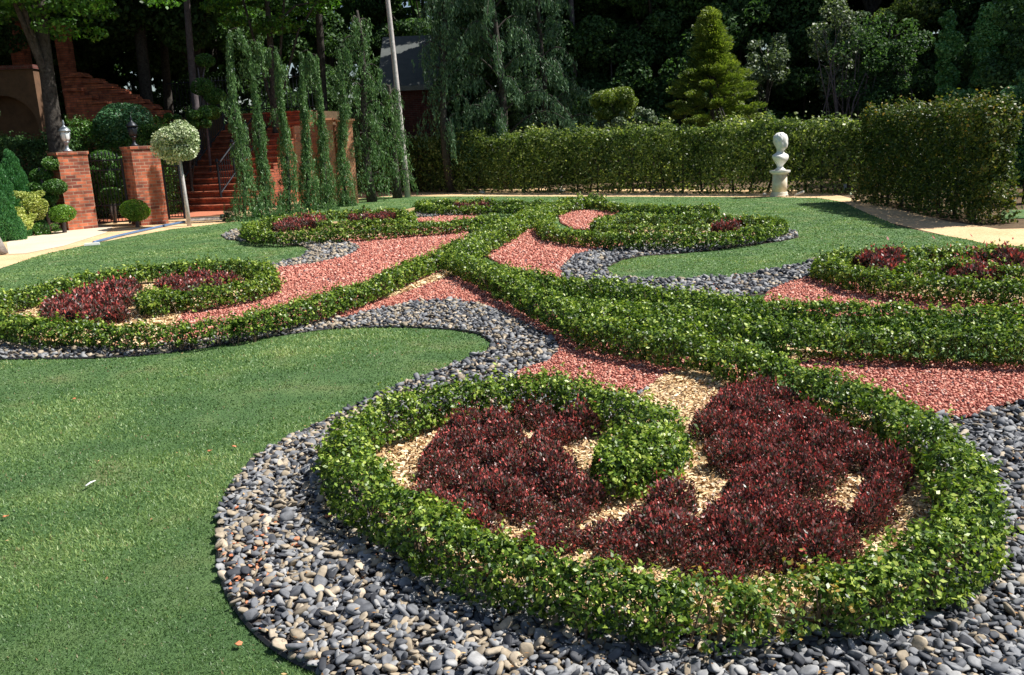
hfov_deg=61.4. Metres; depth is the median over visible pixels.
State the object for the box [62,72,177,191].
stepped brick wall
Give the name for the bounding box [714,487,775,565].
barberry shrub
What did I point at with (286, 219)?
barberry shrub
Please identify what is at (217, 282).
barberry shrub
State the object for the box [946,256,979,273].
barberry shrub
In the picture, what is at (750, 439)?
barberry shrub
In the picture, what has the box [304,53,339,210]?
weeping cypress
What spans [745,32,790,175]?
shrub
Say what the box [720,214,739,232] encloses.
barberry shrub
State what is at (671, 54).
understory bush
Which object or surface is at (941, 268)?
barberry shrub
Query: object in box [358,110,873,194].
tall hedge
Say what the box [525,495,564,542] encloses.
barberry shrub
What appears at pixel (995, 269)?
barberry shrub
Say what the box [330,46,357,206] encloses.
weeping cypress
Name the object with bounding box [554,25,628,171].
understory bush
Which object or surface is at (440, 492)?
barberry shrub
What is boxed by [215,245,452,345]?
box hedge
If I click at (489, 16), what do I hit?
weeping cedar
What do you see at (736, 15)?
understory bush
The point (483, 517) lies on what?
barberry shrub
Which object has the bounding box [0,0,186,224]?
maple tree
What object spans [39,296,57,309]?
barberry shrub
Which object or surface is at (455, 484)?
barberry shrub
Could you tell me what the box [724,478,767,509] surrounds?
barberry shrub
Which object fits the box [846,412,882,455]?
barberry shrub
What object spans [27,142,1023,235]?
ground
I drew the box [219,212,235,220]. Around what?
shrub
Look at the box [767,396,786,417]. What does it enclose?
barberry shrub
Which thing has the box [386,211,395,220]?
barberry shrub
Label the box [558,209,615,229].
red gravel
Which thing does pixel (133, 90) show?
understory bush
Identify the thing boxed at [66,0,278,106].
woodland tree
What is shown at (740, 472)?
barberry shrub
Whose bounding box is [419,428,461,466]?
barberry shrub
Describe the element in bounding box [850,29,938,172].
understory bush
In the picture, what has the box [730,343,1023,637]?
box hedge
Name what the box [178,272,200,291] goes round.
barberry shrub
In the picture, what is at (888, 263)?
barberry shrub
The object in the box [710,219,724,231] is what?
barberry shrub
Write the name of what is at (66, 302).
barberry shrub
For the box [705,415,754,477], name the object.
barberry shrub
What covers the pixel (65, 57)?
brick pier
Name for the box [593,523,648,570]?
barberry shrub
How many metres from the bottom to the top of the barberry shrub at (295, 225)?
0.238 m
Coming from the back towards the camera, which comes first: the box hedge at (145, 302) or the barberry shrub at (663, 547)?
the box hedge at (145, 302)
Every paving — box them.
[6,225,111,253]
[98,211,223,223]
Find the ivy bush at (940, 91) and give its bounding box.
[935,84,996,166]
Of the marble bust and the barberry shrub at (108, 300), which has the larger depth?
the marble bust
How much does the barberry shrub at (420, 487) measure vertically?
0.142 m
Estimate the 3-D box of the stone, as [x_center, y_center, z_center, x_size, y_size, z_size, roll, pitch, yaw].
[7.010,-3.521,21.118,0.193,0.150,0.256,-10,15,-31]
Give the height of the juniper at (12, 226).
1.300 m
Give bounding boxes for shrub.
[14,190,48,233]
[15,207,36,229]
[26,156,67,230]
[32,222,61,234]
[38,296,64,315]
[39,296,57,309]
[39,300,68,323]
[54,289,77,308]
[55,290,67,299]
[63,295,94,323]
[65,289,92,304]
[69,278,90,294]
[71,290,94,305]
[75,283,96,296]
[77,303,105,323]
[83,296,97,304]
[87,272,105,287]
[88,288,107,297]
[89,150,126,223]
[89,162,121,220]
[89,276,109,290]
[90,300,105,311]
[95,290,124,309]
[100,296,131,320]
[102,269,132,290]
[103,273,131,292]
[106,303,131,323]
[112,280,134,297]
[114,289,135,307]
[122,275,142,290]
[124,277,138,293]
[154,105,211,191]
[154,271,168,286]
[158,271,176,289]
[164,276,180,288]
[177,275,188,282]
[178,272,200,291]
[184,264,203,279]
[186,53,226,171]
[190,273,203,282]
[195,278,207,289]
[198,267,210,277]
[204,272,220,284]
[208,276,226,286]
[215,270,227,277]
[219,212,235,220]
[221,270,241,285]
[248,206,266,218]
[274,219,287,227]
[275,222,288,231]
[282,215,292,221]
[289,220,300,230]
[297,213,310,228]
[306,212,322,228]
[347,211,359,221]
[363,210,375,220]
[377,212,389,220]
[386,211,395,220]
[410,478,443,501]
[416,434,456,481]
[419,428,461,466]
[422,455,459,489]
[428,481,455,507]
[431,444,463,468]
[432,409,466,448]
[434,479,482,526]
[441,399,484,433]
[444,487,505,546]
[446,448,488,500]
[447,418,488,458]
[453,201,462,208]
[456,447,488,478]
[459,468,512,512]
[463,435,493,466]
[470,418,500,446]
[477,400,519,441]
[479,197,490,206]
[479,466,507,483]
[483,454,528,517]
[484,427,520,471]
[487,406,527,446]
[489,426,522,461]
[491,443,538,482]
[507,393,537,427]
[508,485,551,527]
[514,520,560,561]
[516,471,548,501]
[521,419,564,464]
[525,393,556,430]
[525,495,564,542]
[530,427,579,483]
[531,419,560,444]
[533,399,559,424]
[533,419,577,479]
[535,453,582,503]
[541,416,568,438]
[546,517,589,556]
[549,418,584,446]
[550,487,589,527]
[557,399,578,420]
[558,394,605,440]
[560,459,612,516]
[582,508,625,550]
[589,86,638,185]
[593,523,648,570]
[595,107,658,187]
[616,483,669,550]
[637,511,688,567]
[643,497,681,524]
[646,467,700,518]
[651,498,706,551]
[677,518,729,581]
[687,393,728,440]
[688,506,742,563]
[693,497,731,536]
[700,479,753,524]
[702,418,743,456]
[702,553,750,598]
[705,383,743,413]
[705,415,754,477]
[707,393,734,423]
[707,401,753,441]
[709,373,744,404]
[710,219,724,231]
[712,517,771,578]
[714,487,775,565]
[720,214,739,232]
[722,455,776,497]
[723,372,753,396]
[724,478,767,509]
[727,379,770,419]
[727,407,767,444]
[729,391,763,423]
[729,432,766,463]
[738,424,783,470]
[740,377,772,403]
[742,448,766,481]
[743,477,787,521]
[743,492,793,542]
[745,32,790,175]
[745,368,778,399]
[750,412,775,431]
[750,421,791,458]
[756,436,810,495]
[756,459,798,510]
[757,414,801,446]
[758,392,792,423]
[761,520,808,576]
[764,489,819,540]
[766,402,812,439]
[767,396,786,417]
[770,421,823,469]
[771,371,801,408]
[771,406,804,427]
[783,489,819,523]
[786,514,854,571]
[789,394,823,422]
[790,447,837,502]
[793,391,831,436]
[794,434,821,465]
[799,423,824,448]
[805,444,847,485]
[805,492,854,537]
[806,0,866,173]
[808,409,859,458]
[809,502,865,559]
[813,439,854,476]
[830,419,855,439]
[832,413,851,432]
[835,435,877,475]
[836,484,895,539]
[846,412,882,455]
[852,245,883,267]
[853,481,901,523]
[855,469,903,509]
[859,451,912,494]
[865,425,916,482]
[867,247,902,267]
[868,251,897,277]
[871,0,940,101]
[878,244,905,265]
[887,237,910,264]
[925,265,946,275]
[928,236,961,261]
[941,264,964,282]
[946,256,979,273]
[957,256,998,287]
[965,246,993,261]
[966,234,987,248]
[969,0,1023,141]
[980,260,1008,279]
[991,238,1023,267]
[999,69,1023,203]
[1004,179,1023,184]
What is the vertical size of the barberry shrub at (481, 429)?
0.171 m
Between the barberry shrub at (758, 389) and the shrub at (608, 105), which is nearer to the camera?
the barberry shrub at (758, 389)
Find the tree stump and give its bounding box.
[0,238,7,254]
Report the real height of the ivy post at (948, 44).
4.568 m
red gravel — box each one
[172,226,468,326]
[417,214,473,221]
[483,227,622,276]
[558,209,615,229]
[763,273,1023,315]
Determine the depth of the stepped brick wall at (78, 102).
27.54 m
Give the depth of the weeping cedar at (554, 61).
29.12 m
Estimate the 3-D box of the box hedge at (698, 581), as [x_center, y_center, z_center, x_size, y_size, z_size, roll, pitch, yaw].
[0.832,0.876,2.871,0.836,0.336,0.328,-4,13,-5]
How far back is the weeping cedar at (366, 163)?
25.01 m
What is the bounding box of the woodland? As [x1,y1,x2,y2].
[3,0,938,166]
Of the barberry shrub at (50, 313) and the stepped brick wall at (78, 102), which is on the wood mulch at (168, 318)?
the barberry shrub at (50, 313)
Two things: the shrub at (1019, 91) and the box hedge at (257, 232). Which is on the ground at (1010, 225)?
the shrub at (1019, 91)
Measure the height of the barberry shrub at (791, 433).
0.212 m
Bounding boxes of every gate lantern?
[58,121,71,151]
[126,115,138,145]
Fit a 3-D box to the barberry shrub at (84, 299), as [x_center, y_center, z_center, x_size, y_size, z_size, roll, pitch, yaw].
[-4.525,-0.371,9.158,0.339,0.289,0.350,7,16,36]
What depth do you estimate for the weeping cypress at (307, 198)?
22.18 m
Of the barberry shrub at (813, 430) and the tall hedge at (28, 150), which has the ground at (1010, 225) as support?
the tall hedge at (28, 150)
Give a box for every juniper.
[0,163,33,236]
[0,190,27,241]
[1,148,49,233]
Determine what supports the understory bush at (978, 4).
on the ground at (1010, 225)
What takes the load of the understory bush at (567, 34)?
on the ground at (1010, 225)
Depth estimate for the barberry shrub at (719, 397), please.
5.00 m
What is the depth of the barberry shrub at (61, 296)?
9.63 m
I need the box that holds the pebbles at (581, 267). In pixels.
[559,228,814,298]
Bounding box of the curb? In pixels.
[92,221,184,242]
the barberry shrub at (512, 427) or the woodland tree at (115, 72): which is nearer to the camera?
the barberry shrub at (512, 427)
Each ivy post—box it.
[934,9,964,157]
[970,2,1008,89]
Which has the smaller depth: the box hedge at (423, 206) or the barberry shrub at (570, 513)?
the barberry shrub at (570, 513)
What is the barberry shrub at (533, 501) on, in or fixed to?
on the wood mulch at (912, 500)
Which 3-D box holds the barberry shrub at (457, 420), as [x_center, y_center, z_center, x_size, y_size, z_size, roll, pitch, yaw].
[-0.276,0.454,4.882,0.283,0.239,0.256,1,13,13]
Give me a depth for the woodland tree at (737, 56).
41.28 m
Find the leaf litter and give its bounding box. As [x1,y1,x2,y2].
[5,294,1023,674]
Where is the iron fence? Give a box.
[166,72,315,115]
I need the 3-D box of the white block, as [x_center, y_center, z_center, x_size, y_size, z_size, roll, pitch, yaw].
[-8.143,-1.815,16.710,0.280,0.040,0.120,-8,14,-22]
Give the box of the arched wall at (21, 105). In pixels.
[0,64,47,181]
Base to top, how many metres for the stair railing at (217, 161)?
3.265 m
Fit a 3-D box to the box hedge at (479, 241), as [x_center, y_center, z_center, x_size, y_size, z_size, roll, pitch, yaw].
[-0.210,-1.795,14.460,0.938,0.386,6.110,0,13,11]
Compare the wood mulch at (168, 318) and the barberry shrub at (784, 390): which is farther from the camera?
the wood mulch at (168, 318)
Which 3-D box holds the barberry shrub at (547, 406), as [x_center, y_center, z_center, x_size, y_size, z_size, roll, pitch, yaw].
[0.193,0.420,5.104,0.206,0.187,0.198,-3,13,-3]
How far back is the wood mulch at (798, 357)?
6.36 m
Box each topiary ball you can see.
[48,204,76,232]
[90,102,153,148]
[119,199,150,226]
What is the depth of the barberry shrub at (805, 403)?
4.89 m
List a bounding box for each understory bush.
[56,83,66,123]
[127,85,139,94]
[153,71,191,117]
[205,34,291,112]
[284,63,356,111]
[353,55,387,113]
[433,18,533,184]
[447,85,486,153]
[463,24,541,154]
[493,19,596,182]
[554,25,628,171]
[563,14,664,175]
[633,16,727,174]
[638,64,689,168]
[676,0,797,174]
[767,14,857,170]
[784,57,830,162]
[822,28,919,166]
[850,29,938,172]
[896,0,986,133]
[938,0,1003,144]
[949,30,1021,161]
[967,15,1023,150]
[969,0,1023,173]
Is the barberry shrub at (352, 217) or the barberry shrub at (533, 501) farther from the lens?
the barberry shrub at (352, 217)
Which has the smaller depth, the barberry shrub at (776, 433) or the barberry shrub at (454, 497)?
the barberry shrub at (454, 497)
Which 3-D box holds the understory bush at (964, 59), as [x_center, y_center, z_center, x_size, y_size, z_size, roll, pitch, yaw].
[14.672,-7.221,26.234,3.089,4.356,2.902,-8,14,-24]
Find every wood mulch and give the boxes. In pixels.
[7,276,250,346]
[30,329,114,344]
[352,393,967,633]
[379,269,452,298]
[637,366,752,415]
[781,344,820,359]
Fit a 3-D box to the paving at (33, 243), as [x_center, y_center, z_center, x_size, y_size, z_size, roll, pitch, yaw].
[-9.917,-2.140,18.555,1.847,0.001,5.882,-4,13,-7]
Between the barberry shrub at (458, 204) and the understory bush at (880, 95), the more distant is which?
the understory bush at (880, 95)
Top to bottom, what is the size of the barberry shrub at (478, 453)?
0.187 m
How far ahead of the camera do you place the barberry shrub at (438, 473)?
4.18 m
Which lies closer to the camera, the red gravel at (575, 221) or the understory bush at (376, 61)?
the red gravel at (575, 221)
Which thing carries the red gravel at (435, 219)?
on the red gravel bed base
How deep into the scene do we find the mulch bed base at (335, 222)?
17.31 m
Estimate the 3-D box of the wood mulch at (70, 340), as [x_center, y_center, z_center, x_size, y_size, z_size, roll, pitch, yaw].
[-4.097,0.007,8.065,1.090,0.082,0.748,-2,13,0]
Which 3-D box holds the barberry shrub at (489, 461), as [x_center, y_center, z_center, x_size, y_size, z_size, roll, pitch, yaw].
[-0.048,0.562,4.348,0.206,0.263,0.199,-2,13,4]
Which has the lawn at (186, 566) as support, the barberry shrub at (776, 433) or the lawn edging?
the lawn edging
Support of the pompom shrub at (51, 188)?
on the ground at (1010, 225)
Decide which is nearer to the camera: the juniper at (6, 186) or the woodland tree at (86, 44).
the juniper at (6, 186)
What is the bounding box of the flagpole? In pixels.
[385,0,410,196]
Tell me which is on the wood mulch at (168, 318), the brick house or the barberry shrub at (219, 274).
the barberry shrub at (219, 274)
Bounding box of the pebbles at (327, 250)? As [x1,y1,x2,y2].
[221,228,359,267]
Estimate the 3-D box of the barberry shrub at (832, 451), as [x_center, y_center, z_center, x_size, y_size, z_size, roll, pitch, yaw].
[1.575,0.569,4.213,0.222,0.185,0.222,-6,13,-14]
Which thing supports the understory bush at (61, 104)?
on the ground at (1010, 225)
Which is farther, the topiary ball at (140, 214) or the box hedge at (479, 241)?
the topiary ball at (140, 214)
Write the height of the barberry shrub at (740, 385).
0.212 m
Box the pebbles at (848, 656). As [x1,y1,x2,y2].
[0,296,1023,674]
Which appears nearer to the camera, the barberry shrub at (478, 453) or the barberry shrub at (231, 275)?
the barberry shrub at (478, 453)
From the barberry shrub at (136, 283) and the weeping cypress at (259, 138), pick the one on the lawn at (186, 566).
the weeping cypress at (259, 138)
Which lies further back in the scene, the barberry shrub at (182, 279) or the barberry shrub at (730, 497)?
the barberry shrub at (182, 279)
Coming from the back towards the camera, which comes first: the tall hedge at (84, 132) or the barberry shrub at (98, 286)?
the tall hedge at (84, 132)
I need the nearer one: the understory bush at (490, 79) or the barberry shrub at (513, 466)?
the barberry shrub at (513, 466)
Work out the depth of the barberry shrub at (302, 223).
17.59 m
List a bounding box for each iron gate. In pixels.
[89,151,130,222]
[161,160,185,218]
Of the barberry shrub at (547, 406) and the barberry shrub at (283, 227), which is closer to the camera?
the barberry shrub at (547, 406)
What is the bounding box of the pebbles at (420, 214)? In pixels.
[416,209,483,216]
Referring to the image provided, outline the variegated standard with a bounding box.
[149,119,199,225]
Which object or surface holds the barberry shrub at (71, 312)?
on the wood mulch at (168, 318)
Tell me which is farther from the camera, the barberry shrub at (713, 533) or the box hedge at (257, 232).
the box hedge at (257, 232)
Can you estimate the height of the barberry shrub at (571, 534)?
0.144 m
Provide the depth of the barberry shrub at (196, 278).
10.75 m
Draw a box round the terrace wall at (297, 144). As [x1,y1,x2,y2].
[292,118,358,205]
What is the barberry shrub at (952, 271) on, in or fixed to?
on the mulch bed base at (938, 288)
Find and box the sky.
[124,2,937,111]
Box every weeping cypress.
[220,28,267,221]
[237,39,284,217]
[264,45,305,215]
[288,50,320,212]
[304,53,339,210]
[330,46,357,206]
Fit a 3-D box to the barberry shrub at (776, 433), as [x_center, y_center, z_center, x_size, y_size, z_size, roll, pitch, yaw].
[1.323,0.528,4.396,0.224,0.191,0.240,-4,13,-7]
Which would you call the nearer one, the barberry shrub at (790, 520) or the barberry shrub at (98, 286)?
the barberry shrub at (790, 520)
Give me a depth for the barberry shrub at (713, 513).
3.58 m
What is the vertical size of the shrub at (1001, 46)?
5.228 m
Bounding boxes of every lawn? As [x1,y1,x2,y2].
[0,196,1023,674]
[1001,209,1023,218]
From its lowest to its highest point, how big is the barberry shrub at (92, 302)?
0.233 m
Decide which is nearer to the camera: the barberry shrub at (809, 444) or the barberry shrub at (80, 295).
the barberry shrub at (809, 444)
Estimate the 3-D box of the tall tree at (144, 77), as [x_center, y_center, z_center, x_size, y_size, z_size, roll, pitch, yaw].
[-13.663,-11.979,31.564,8.006,13.652,7.286,-2,13,0]
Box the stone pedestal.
[769,170,790,196]
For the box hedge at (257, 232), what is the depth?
15.62 m
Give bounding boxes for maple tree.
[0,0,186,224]
[199,0,340,132]
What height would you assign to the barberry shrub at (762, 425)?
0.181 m
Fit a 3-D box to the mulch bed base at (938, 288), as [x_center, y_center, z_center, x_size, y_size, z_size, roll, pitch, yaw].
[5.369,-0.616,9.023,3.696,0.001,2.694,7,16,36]
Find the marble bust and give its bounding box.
[772,132,788,169]
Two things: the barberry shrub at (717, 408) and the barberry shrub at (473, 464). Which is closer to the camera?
the barberry shrub at (473, 464)
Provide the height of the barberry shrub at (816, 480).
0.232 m
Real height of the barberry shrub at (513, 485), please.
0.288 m
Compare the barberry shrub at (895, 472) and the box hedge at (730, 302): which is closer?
the barberry shrub at (895, 472)
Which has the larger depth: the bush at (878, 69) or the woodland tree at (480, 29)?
the woodland tree at (480, 29)
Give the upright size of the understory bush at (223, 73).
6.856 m
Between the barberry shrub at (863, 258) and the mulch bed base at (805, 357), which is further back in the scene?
the barberry shrub at (863, 258)
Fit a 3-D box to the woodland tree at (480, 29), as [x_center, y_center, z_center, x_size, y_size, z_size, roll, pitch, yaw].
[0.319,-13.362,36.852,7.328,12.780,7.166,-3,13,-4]
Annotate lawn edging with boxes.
[0,326,490,672]
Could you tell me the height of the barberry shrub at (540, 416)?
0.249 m
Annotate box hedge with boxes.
[0,252,286,350]
[99,309,246,351]
[130,285,189,319]
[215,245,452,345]
[238,204,499,245]
[309,356,706,656]
[411,196,552,215]
[434,207,544,261]
[440,247,778,384]
[488,260,1023,339]
[526,191,606,216]
[533,207,789,250]
[564,289,706,354]
[572,192,720,215]
[584,415,692,492]
[615,283,1023,366]
[640,548,881,655]
[714,570,776,643]
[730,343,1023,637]
[807,239,1023,306]
[891,253,1023,286]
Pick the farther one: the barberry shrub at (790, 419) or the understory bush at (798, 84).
the understory bush at (798, 84)
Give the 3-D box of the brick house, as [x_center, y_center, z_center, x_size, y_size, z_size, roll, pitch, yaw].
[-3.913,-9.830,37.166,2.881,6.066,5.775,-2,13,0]
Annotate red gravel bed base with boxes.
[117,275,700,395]
[797,352,1023,417]
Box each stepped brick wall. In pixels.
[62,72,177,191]
[62,88,124,208]
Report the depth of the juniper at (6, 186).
19.04 m
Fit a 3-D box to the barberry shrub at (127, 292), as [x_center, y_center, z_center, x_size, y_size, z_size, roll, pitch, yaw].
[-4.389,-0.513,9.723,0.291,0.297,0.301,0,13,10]
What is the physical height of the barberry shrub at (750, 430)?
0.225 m
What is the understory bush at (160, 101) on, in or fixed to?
on the ground at (1010, 225)
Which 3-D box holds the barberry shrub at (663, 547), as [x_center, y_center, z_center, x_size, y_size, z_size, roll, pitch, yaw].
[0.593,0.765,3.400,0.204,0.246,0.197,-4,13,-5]
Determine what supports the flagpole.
on the lawn at (186, 566)
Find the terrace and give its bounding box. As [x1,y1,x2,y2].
[65,110,473,190]
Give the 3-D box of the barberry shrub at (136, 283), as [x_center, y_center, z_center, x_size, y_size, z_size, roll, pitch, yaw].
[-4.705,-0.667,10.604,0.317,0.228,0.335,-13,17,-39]
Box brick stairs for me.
[169,110,313,211]
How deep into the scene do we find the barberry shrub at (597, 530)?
3.54 m
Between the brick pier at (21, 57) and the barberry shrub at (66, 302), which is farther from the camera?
the brick pier at (21, 57)
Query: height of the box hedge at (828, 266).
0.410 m
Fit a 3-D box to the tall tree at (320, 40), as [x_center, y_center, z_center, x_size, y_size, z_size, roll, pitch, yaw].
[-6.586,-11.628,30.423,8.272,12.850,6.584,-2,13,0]
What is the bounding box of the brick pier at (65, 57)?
[50,25,76,138]
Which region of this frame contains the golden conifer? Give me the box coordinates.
[657,6,774,182]
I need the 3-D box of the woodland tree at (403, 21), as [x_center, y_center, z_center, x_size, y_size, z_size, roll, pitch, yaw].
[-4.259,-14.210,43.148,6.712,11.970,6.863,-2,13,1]
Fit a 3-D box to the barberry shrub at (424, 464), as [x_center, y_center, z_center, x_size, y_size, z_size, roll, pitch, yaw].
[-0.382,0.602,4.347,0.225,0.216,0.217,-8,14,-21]
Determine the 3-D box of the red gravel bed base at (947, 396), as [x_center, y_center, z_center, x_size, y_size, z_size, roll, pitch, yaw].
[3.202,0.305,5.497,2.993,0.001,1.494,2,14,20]
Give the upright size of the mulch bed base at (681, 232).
0.001 m
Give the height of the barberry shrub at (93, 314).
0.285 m
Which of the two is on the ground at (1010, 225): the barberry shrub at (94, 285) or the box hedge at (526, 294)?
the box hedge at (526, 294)
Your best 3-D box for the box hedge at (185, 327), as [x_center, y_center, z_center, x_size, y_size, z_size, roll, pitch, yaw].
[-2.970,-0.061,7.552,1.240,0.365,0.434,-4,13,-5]
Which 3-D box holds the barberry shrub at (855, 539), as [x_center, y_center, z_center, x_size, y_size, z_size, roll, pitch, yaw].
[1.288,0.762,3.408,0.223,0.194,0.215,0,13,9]
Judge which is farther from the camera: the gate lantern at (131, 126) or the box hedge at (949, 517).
the gate lantern at (131, 126)
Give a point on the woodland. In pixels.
(343, 11)
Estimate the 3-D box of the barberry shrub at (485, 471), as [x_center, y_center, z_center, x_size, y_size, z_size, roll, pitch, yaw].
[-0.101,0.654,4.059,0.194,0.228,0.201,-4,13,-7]
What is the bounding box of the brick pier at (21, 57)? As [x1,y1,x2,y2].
[6,17,31,64]
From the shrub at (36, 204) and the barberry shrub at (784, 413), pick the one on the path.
the shrub at (36, 204)
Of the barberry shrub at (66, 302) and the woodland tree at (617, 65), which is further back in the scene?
the woodland tree at (617, 65)
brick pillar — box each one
[47,151,98,229]
[119,146,168,225]
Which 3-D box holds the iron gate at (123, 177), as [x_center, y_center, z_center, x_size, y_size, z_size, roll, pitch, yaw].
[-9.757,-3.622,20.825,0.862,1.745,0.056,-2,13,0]
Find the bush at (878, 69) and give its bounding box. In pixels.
[812,11,920,176]
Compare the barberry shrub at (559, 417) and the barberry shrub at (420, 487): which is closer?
the barberry shrub at (420, 487)
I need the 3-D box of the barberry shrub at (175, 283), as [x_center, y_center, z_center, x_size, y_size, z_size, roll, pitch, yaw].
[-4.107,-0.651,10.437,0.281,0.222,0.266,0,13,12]
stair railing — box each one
[173,80,236,185]
[215,87,271,197]
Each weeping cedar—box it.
[335,10,395,201]
[373,81,418,197]
[412,0,482,192]
[418,0,590,188]
[473,0,607,185]
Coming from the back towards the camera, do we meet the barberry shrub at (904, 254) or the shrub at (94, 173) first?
the shrub at (94, 173)
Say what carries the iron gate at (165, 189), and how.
on the path
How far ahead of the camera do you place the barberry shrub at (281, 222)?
17.66 m
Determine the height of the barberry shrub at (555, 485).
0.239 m
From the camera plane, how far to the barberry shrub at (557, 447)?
4.28 m
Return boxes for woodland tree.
[0,0,58,55]
[0,0,135,66]
[32,38,137,89]
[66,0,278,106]
[96,48,208,86]
[106,0,287,75]
[205,2,294,113]
[252,0,402,110]
[356,0,465,79]
[433,0,578,58]
[435,0,618,178]
[560,5,683,170]
[574,0,722,171]
[602,57,660,106]
[682,0,842,167]
[734,36,765,63]
[782,0,903,56]
[825,0,891,35]
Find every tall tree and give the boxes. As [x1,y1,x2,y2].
[134,11,153,103]
[160,26,173,112]
[184,0,203,159]
[315,0,327,110]
[568,0,579,176]
[741,18,751,170]
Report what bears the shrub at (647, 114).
on the ground at (1010, 225)
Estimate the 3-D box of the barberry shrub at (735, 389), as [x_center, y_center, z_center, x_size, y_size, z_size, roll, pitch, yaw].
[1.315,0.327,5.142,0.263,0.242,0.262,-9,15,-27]
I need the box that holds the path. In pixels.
[0,188,1023,267]
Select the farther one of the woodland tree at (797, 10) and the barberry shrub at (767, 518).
the woodland tree at (797, 10)
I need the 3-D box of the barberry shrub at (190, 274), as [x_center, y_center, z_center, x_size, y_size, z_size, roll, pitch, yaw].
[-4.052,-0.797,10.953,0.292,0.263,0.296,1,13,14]
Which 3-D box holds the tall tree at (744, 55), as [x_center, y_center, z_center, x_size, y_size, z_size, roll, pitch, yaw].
[8.745,-12.844,32.000,7.442,13.215,6.506,-12,16,-35]
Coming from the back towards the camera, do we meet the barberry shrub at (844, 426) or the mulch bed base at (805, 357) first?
the mulch bed base at (805, 357)
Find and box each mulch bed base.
[12,279,251,347]
[263,221,392,238]
[382,271,452,298]
[610,226,754,242]
[790,347,820,360]
[861,269,1023,301]
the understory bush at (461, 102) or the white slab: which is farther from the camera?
the understory bush at (461, 102)
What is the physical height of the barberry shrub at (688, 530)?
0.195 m
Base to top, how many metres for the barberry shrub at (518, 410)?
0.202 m
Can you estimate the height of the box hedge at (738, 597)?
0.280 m
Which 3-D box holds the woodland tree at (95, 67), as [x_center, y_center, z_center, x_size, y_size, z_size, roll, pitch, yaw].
[-18.760,-12.265,37.187,7.153,12.122,7.331,-1,13,5]
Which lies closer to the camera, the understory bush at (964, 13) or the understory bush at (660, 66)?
the understory bush at (964, 13)
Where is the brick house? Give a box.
[377,35,452,183]
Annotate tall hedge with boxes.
[0,121,89,222]
[63,111,185,217]
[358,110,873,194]
[846,81,1023,224]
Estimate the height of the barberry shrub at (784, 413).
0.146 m
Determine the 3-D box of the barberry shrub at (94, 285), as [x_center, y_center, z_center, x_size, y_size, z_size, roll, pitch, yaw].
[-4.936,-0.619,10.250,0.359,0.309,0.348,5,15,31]
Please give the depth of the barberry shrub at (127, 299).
9.50 m
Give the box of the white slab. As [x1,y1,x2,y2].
[185,217,221,220]
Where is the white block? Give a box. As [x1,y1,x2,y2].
[84,242,99,245]
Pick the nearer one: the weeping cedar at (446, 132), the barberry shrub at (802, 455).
the barberry shrub at (802, 455)
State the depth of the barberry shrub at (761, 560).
3.28 m
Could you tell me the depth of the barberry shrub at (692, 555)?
3.27 m
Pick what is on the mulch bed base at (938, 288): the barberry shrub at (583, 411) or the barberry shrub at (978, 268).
the barberry shrub at (978, 268)
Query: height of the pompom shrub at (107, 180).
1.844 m

